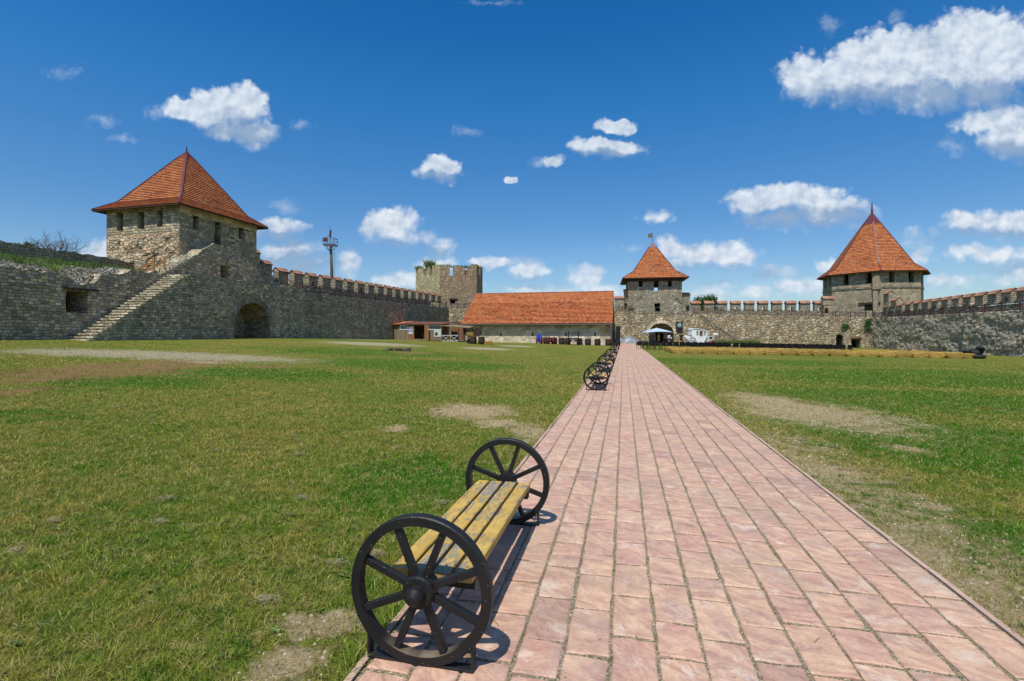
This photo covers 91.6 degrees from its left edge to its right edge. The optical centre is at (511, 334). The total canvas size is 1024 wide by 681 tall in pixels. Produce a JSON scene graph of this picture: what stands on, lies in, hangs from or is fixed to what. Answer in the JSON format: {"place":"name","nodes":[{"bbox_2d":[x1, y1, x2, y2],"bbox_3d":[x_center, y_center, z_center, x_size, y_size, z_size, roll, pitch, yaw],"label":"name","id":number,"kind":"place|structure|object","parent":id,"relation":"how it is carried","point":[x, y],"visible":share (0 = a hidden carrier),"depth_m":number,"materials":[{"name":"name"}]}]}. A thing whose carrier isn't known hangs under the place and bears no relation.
{"place":"outdoors","nodes":[
{"label":"outdoors","id":0,"kind":"place"},
{"bbox_2d":[16,241,35,245],"bbox_3d":[-46.092,-7.911,47.094,1.880,1.938,1.448,0,0,-27],"label":"shrub","id":1,"kind":"object","parent":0,"point":[27,243],"visible":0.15,"depth_m":47.04,"materials":[{"name":"green plant"}]},
{"bbox_2d":[24,230,88,251],"bbox_3d":[-47.493,-7.558,51.659,5.610,6.996,4.654,0,0,0],"label":"bare tree","id":2,"kind":"object","parent":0,"point":[49,245],"visible":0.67,"depth_m":51.44,"materials":[{"name":"plant"}]},
{"bbox_2d":[0,337,1023,680],"bbox_3d":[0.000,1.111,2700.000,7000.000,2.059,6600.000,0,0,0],"label":"ground","id":3,"kind":"structure","parent":0,"point":[428,349],"depth_m":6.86,"materials":[{"name":"green plant"}]},
{"bbox_2d":[0,240,133,268],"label":"parapet wall","id":4,"kind":"structure","parent":3,"relation":"on","point":[15,248],"depth_m":35.90,"materials":[{"name":"grey stone"}]},
{"bbox_2d":[0,250,176,339],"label":"ruined wall","id":5,"kind":"structure","parent":3,"relation":"on","point":[45,298],"depth_m":30.86,"materials":[{"name":"grey stone"}]},
{"bbox_2d":[135,257,164,271],"bbox_3d":[-27.593,-5.185,37.665,2.306,1.450,0.454,0,0,-41],"label":"wooden handrail","id":6,"kind":"object","parent":5,"relation":"on","point":[154,265],"visible":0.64,"depth_m":37.99,"materials":[{"name":"orange wood"}]},
{"bbox_2d":[67,274,190,340],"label":"stone stairs","id":7,"kind":"structure","parent":3,"relation":"on","point":[159,310],"depth_m":35.06,"materials":[{"name":"grey stone"}]},
{"bbox_2d":[188,274,303,338],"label":"arch wall","id":8,"kind":"structure","parent":3,"relation":"on","point":[222,308],"depth_m":44.93,"materials":[{"name":"stone"}]},
{"bbox_2d":[91,146,267,270],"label":"square tower","id":9,"kind":"structure","parent":8,"relation":"on","point":[184,203],"depth_m":42.77,"materials":[{"name":"stone"}]},
{"bbox_2d":[164,243,266,283],"bbox_3d":[-26.439,-6.212,44.389,1.950,3.504,12.468,0,0,10],"label":"tower podium","id":10,"kind":"object","parent":8,"relation":"on","point":[220,261],"visible":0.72,"depth_m":43.67,"materials":[{"name":"grey stone"}]},
{"bbox_2d":[148,254,198,272],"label":"stairs","id":11,"kind":"structure","parent":10,"relation":"on","point":[175,263],"depth_m":39.56,"materials":[{"name":"stone"}]},
{"bbox_2d":[284,276,298,286],"bbox_3d":[-23.442,-5.435,52.827,0.156,1.150,2.842,0,0,6],"label":"wooden ramp rail","id":12,"kind":"object","parent":8,"relation":"on","point":[290,280],"visible":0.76,"depth_m":52.47,"materials":[{"name":"orange wood"}]},
{"bbox_2d":[323,230,337,277],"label":"radio mast","id":13,"kind":"object","parent":3,"relation":"on","point":[325,239],"visible":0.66,"depth_m":73.81,"materials":[{"name":"metal"}]},
{"bbox_2d":[257,249,448,338],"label":"curtain wall","id":14,"kind":"structure","parent":3,"relation":"on","point":[328,315],"depth_m":63.04,"materials":[{"name":"stone"}]},
{"bbox_2d":[302,284,446,306],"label":"wall railing","id":15,"kind":"object","parent":14,"relation":"on","point":[414,299],"depth_m":66.58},
{"bbox_2d":[383,347,411,351],"bbox_3d":[-8.216,1.090,35.599,1.961,0.286,1.054,0,0,-7],"label":"log heap","id":16,"kind":"object","parent":3,"relation":"on","point":[402,349],"visible":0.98,"depth_m":35.50,"materials":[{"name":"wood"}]},
{"bbox_2d":[392,321,473,341],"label":"wooden shed","id":17,"kind":"structure","parent":3,"relation":"on","point":[436,331],"depth_m":69.48,"materials":[{"name":"brown wood"}]},
{"bbox_2d":[407,325,413,339],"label":"door","id":18,"kind":"structure","parent":17,"relation":"in","point":[410,328],"depth_m":69.22,"materials":[{"name":"brown wood"}]},
{"bbox_2d":[425,325,428,339],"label":"door","id":19,"kind":"structure","parent":17,"relation":"in","point":[426,326],"depth_m":68.70,"materials":[{"name":"brown wood"}]},
{"bbox_2d":[429,325,441,329],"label":"lattice window","id":20,"kind":"structure","parent":17,"relation":"in","point":[429,325],"depth_m":69.00,"materials":[{"name":"white paint"}]},
{"bbox_2d":[416,264,482,306],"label":"ruined tower","id":21,"kind":"structure","parent":3,"relation":"on","point":[461,285],"depth_m":94.72,"materials":[{"name":"stone"}]},
{"bbox_2d":[422,259,438,267],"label":"weeds","id":22,"kind":"object","parent":21,"relation":"on","point":[427,263],"visible":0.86,"depth_m":96.30,"materials":[{"name":"green plant"}]},
{"bbox_2d":[470,336,476,343],"bbox_3d":[-4.746,0.698,61.000,0.824,0.950,0.815,0,0,0],"label":"barrel","id":23,"kind":"object","parent":3,"relation":"on","point":[473,339],"visible":1,"depth_m":60.66,"materials":[{"name":"black paint"}]},
{"bbox_2d":[473,328,481,336],"bbox_3d":[-4.228,-0.260,61.100,1.061,1.051,1.000,0,0,0],"label":"barrel","id":24,"kind":"object","parent":23,"relation":"on","point":[477,332],"visible":1,"depth_m":60.63,"materials":[{"name":"black paint"}]},
{"bbox_2d":[478,337,484,343],"bbox_3d":[-3.698,0.738,60.400,0.815,0.950,0.824,0,0,-25],"label":"barrel","id":25,"kind":"object","parent":3,"relation":"on","point":[481,340],"visible":0.94,"depth_m":60.06,"materials":[{"name":"black paint"}]},
{"bbox_2d":[484,341,492,344],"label":"straw bale","id":26,"kind":"object","parent":3,"relation":"on","point":[488,342],"visible":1,"depth_m":60.25},
{"bbox_2d":[0,405,1008,604],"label":"dry clippings","id":27,"kind":"object","parent":3,"relation":"on","point":[266,598],"visible":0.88,"depth_m":4.17,"materials":[{"name":"beige plant"}]},
{"bbox_2d":[4,397,1023,677],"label":"broadleaf weeds","id":28,"kind":"object","parent":3,"relation":"on","point":[274,629],"visible":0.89,"depth_m":3.36,"materials":[{"name":"green plant"}]},
{"bbox_2d":[460,291,614,344],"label":"barn","id":29,"kind":"structure","parent":3,"relation":"on","point":[520,317],"depth_m":71.73,"materials":[{"name":"tile"}]},
{"bbox_2d":[536,334,542,343],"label":"cannon","id":30,"kind":"object","parent":3,"relation":"on","point":[539,338],"visible":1,"depth_m":68.42,"materials":[{"name":"red paint"}]},
{"bbox_2d":[543,337,547,343],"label":"barrel","id":31,"kind":"object","parent":3,"relation":"on","point":[545,340],"visible":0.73,"depth_m":68.84,"materials":[{"name":"black paint"}]},
{"bbox_2d":[548,337,554,343],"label":"cannon","id":32,"kind":"object","parent":3,"relation":"on","point":[551,340],"visible":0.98,"depth_m":68.04,"materials":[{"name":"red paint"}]},
{"bbox_2d":[558,338,564,343],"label":"barrel","id":33,"kind":"object","parent":3,"relation":"on","point":[561,340],"visible":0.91,"depth_m":68.38,"materials":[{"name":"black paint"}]},
{"bbox_2d":[568,331,578,344],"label":"pillory","id":34,"kind":"object","parent":3,"relation":"on","point":[573,339],"visible":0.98,"depth_m":67.34,"materials":[{"name":"black wood"}]},
{"bbox_2d":[585,339,590,344],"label":"barrel","id":35,"kind":"object","parent":3,"relation":"on","point":[587,341],"visible":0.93,"depth_m":67.59,"materials":[{"name":"black paint"}]},
{"bbox_2d":[594,339,600,344],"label":"barrel","id":36,"kind":"object","parent":3,"relation":"on","point":[597,341],"visible":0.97,"depth_m":67.29,"materials":[{"name":"black paint"}]},
{"bbox_2d":[605,339,610,345],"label":"barrel","id":37,"kind":"object","parent":3,"relation":"on","point":[607,342],"visible":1,"depth_m":66.99,"materials":[{"name":"black paint"}]},
{"bbox_2d":[237,399,1023,680],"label":"pebbles","id":38,"kind":"object","parent":3,"relation":"on","point":[318,638],"visible":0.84,"depth_m":4.98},
{"bbox_2d":[641,328,673,341],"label":"canopy tent","id":39,"kind":"object","parent":3,"relation":"on","point":[656,330],"visible":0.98,"depth_m":75.28,"materials":[{"name":"white fabric"}]},
{"bbox_2d":[440,300,877,347],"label":"gate wall","id":40,"kind":"structure","parent":3,"relation":"on","point":[794,328],"depth_m":79.84,"materials":[{"name":"beige stone"}]},
{"bbox_2d":[450,303,469,307],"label":"wall railing","id":41,"kind":"object","parent":40,"relation":"on","point":[457,305],"depth_m":87.91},
{"bbox_2d":[614,232,693,313],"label":"gate tower","id":42,"kind":"structure","parent":40,"relation":"on","point":[648,274],"depth_m":82.35,"materials":[{"name":"beige stone"}]},
{"bbox_2d":[676,322,682,331],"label":"information board","id":43,"kind":"object","parent":40,"relation":"attached to","point":[679,326],"visible":1,"depth_m":80.90,"materials":[{"name":"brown wood"}]},
{"bbox_2d":[694,308,865,317],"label":"wall railing","id":44,"kind":"object","parent":40,"relation":"on","point":[777,314],"depth_m":78.40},
{"bbox_2d":[841,324,849,328],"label":"shrub","id":45,"kind":"object","parent":40,"relation":"attached to","point":[844,326],"visible":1,"depth_m":76.42,"materials":[{"name":"green plant"}]},
{"bbox_2d":[817,204,930,317],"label":"octagonal tower","id":46,"kind":"structure","parent":40,"relation":"on","point":[875,268],"depth_m":81.77,"materials":[{"name":"stone"}]},
{"bbox_2d":[671,348,685,353],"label":"straw bale","id":47,"kind":"object","parent":3,"relation":"on","point":[679,350],"visible":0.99,"depth_m":43.42},
{"bbox_2d":[628,294,736,339],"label":"steel handrail","id":48,"kind":"object","parent":3,"relation":"on","point":[697,315],"visible":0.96,"depth_m":80.19,"materials":[{"name":"grey metal"}]},
{"bbox_2d":[686,349,701,353],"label":"straw bale","id":49,"kind":"object","parent":3,"relation":"on","point":[693,351],"visible":1,"depth_m":43.20},
{"bbox_2d":[683,328,713,342],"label":"white carriage","id":50,"kind":"object","parent":3,"relation":"on","point":[697,335],"visible":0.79,"depth_m":72.25,"materials":[{"name":"paint"}]},
{"bbox_2d":[692,294,717,310],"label":"tree","id":51,"kind":"object","parent":3,"relation":"on","point":[712,297],"visible":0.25,"depth_m":110.15,"materials":[{"name":"green plant"}]},
{"bbox_2d":[702,349,717,353],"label":"straw bale","id":52,"kind":"object","parent":3,"relation":"on","point":[709,351],"visible":0.96,"depth_m":43.13},
{"bbox_2d":[717,349,731,353],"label":"straw bale","id":53,"kind":"object","parent":3,"relation":"on","point":[725,351],"visible":0.91,"depth_m":43.01},
{"bbox_2d":[713,339,763,343],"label":"verge grass","id":54,"kind":"structure","parent":3,"relation":"on","point":[739,341],"depth_m":76.82,"materials":[{"name":"green plant"}]},
{"bbox_2d":[733,349,748,354],"bbox_3d":[19.789,1.517,43.017,1.301,0.613,0.702,0,0,11],"label":"straw bale","id":55,"kind":"object","parent":3,"relation":"on","point":[741,351],"visible":1,"depth_m":42.79},
{"bbox_2d":[749,349,763,354],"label":"straw bale","id":56,"kind":"object","parent":3,"relation":"on","point":[756,352],"visible":0.99,"depth_m":42.69},
{"bbox_2d":[764,350,779,354],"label":"straw bale","id":57,"kind":"object","parent":3,"relation":"on","point":[771,352],"visible":0.92,"depth_m":42.59},
{"bbox_2d":[780,350,796,355],"bbox_3d":[23.637,1.598,42.582,1.196,0.542,0.702,0,0,5],"label":"straw bale","id":58,"kind":"object","parent":3,"relation":"on","point":[791,353],"visible":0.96,"depth_m":42.34},
{"bbox_2d":[796,350,810,355],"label":"straw bale","id":59,"kind":"object","parent":3,"relation":"on","point":[803,352],"visible":0.98,"depth_m":42.31},
{"bbox_2d":[811,350,827,355],"bbox_3d":[26.210,1.596,42.429,1.318,0.552,0.702,0,0,7],"label":"straw bale","id":60,"kind":"object","parent":3,"relation":"on","point":[819,353],"visible":1,"depth_m":42.20},
{"bbox_2d":[828,351,844,355],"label":"straw bale","id":61,"kind":"object","parent":3,"relation":"on","point":[836,353],"visible":0.94,"depth_m":42.02},
{"bbox_2d":[845,352,861,356],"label":"straw bale","id":62,"kind":"object","parent":3,"relation":"on","point":[854,354],"visible":0.96,"depth_m":41.82},
{"bbox_2d":[861,351,878,356],"bbox_3d":[30.129,1.675,41.997,1.308,0.575,0.702,0,0,8],"label":"straw bale","id":63,"kind":"object","parent":3,"relation":"on","point":[870,354],"visible":0.97,"depth_m":41.75},
{"bbox_2d":[878,352,895,356],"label":"straw bale","id":64,"kind":"object","parent":3,"relation":"on","point":[886,354],"visible":0.89,"depth_m":41.58},
{"bbox_2d":[894,351,911,357],"bbox_3d":[32.720,1.697,41.740,1.253,0.613,0.702,0,0,10],"label":"straw bale","id":65,"kind":"object","parent":3,"relation":"on","point":[904,354],"visible":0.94,"depth_m":41.49},
{"bbox_2d":[911,352,928,357],"bbox_3d":[33.968,1.685,41.537,1.234,0.565,0.691,0,0,7],"label":"straw bale","id":66,"kind":"object","parent":3,"relation":"on","point":[920,354],"visible":0.98,"depth_m":41.30},
{"bbox_2d":[928,352,944,357],"bbox_3d":[35.260,1.714,41.485,1.228,0.543,0.691,0,0,9],"label":"straw bale","id":67,"kind":"object","parent":3,"relation":"on","point":[936,355],"visible":0.91,"depth_m":41.23},
{"bbox_2d":[869,286,1023,356],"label":"rough wall","id":68,"kind":"structure","parent":3,"relation":"on","point":[996,333],"depth_m":57.23,"materials":[{"name":"stone"}]},
{"bbox_2d":[862,318,872,328],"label":"shrub","id":69,"kind":"object","parent":68,"relation":"attached to","point":[867,322],"visible":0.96,"depth_m":75.74,"materials":[{"name":"green plant"}]},
{"bbox_2d":[874,302,1023,317],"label":"wall railing","id":70,"kind":"object","parent":68,"relation":"on","point":[939,309],"depth_m":56.66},
{"bbox_2d":[944,352,963,357],"bbox_3d":[36.587,1.752,41.262,1.278,0.610,0.702,0,0,6],"label":"straw bale","id":71,"kind":"object","parent":3,"relation":"on","point":[953,355],"visible":0.91,"depth_m":41.02},
{"bbox_2d":[963,353,976,358],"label":"straw bale","id":72,"kind":"object","parent":3,"relation":"on","point":[968,355],"visible":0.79,"depth_m":41.00},
{"bbox_2d":[975,346,984,354],"bbox_3d":[39.489,1.403,42.097,0.687,1.037,0.345,13,49,27],"label":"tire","id":73,"kind":"object","parent":3,"relation":"on","point":[981,349],"visible":0.59,"depth_m":41.84,"materials":[{"name":"black rubber"}]},
{"bbox_2d":[973,355,986,358],"bbox_3d":[38.438,1.840,41.002,1.037,0.351,0.664,0,0,-6],"label":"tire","id":74,"kind":"object","parent":3,"relation":"on","point":[979,356],"visible":1,"depth_m":40.74,"materials":[{"name":"black rubber"}]},
{"bbox_2d":[969,348,979,354],"bbox_3d":[38.403,1.426,41.338,0.680,0.355,1.034,20,26,32],"label":"cannon","id":75,"kind":"object","parent":74,"relation":"on","point":[974,351],"visible":1,"depth_m":41.10,"materials":[{"name":"black metal"}]},
{"bbox_2d":[0,0,1023,310],"label":"sky","id":76,"kind":"structure","parent":0,"point":[540,145],"materials":[{"name":"blue"}]},
{"bbox_2d":[620,336,637,342],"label":"tarpaulin heap","id":77,"kind":"object","parent":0,"point":[628,339],"visible":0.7,"depth_m":77.15,"materials":[{"name":"white fabric"}]},
{"bbox_2d":[344,343,1023,680],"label":"path","id":78,"kind":"structure","parent":0,"point":[764,538],"depth_m":3.28,"materials":[{"name":"pink brick"}]},
{"bbox_2d":[351,438,549,673],"bbox_3d":[-0.245,1.260,3.348,0.730,0.748,2.086,0,0,13],"label":"wheel bench","id":79,"kind":"object","parent":78,"relation":"on","point":[455,544],"visible":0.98,"depth_m":2.48,"materials":[{"name":"black paint"}]},
{"bbox_2d":[583,361,610,390],"bbox_3d":[2.616,1.252,15.203,0.730,0.748,2.086,0,0,13],"label":"wheel bench","id":80,"kind":"object","parent":78,"relation":"on","point":[596,375],"visible":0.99,"depth_m":14.32,"materials":[{"name":"black paint"}]},
{"bbox_2d":[596,353,614,371],"bbox_3d":[4.166,1.252,22.102,0.730,0.748,2.086,0,0,13],"label":"wheel bench","id":81,"kind":"object","parent":78,"relation":"on","point":[607,362],"visible":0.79,"depth_m":21.24,"materials":[{"name":"grey metal"}]},
{"bbox_2d":[604,348,616,361],"bbox_3d":[5.964,1.252,30.102,0.730,0.748,2.086,0,0,13],"label":"wheel bench","id":82,"kind":"object","parent":78,"relation":"on","point":[612,354],"visible":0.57,"depth_m":29.22,"materials":[{"name":"grey metal"}]},
{"bbox_2d":[610,344,618,353],"bbox_3d":[8.840,1.252,42.903,0.730,0.748,2.086,0,0,13],"label":"wheel bench","id":83,"kind":"object","parent":78,"relation":"on","point":[614,348],"visible":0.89,"depth_m":42.03,"materials":[{"name":"grey metal"}]},
{"bbox_2d":[616,326,619,344],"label":"dark screen","id":84,"kind":"object","parent":78,"relation":"on","point":[617,332],"visible":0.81,"depth_m":66.53,"materials":[{"name":"black fabric"}]}
]}

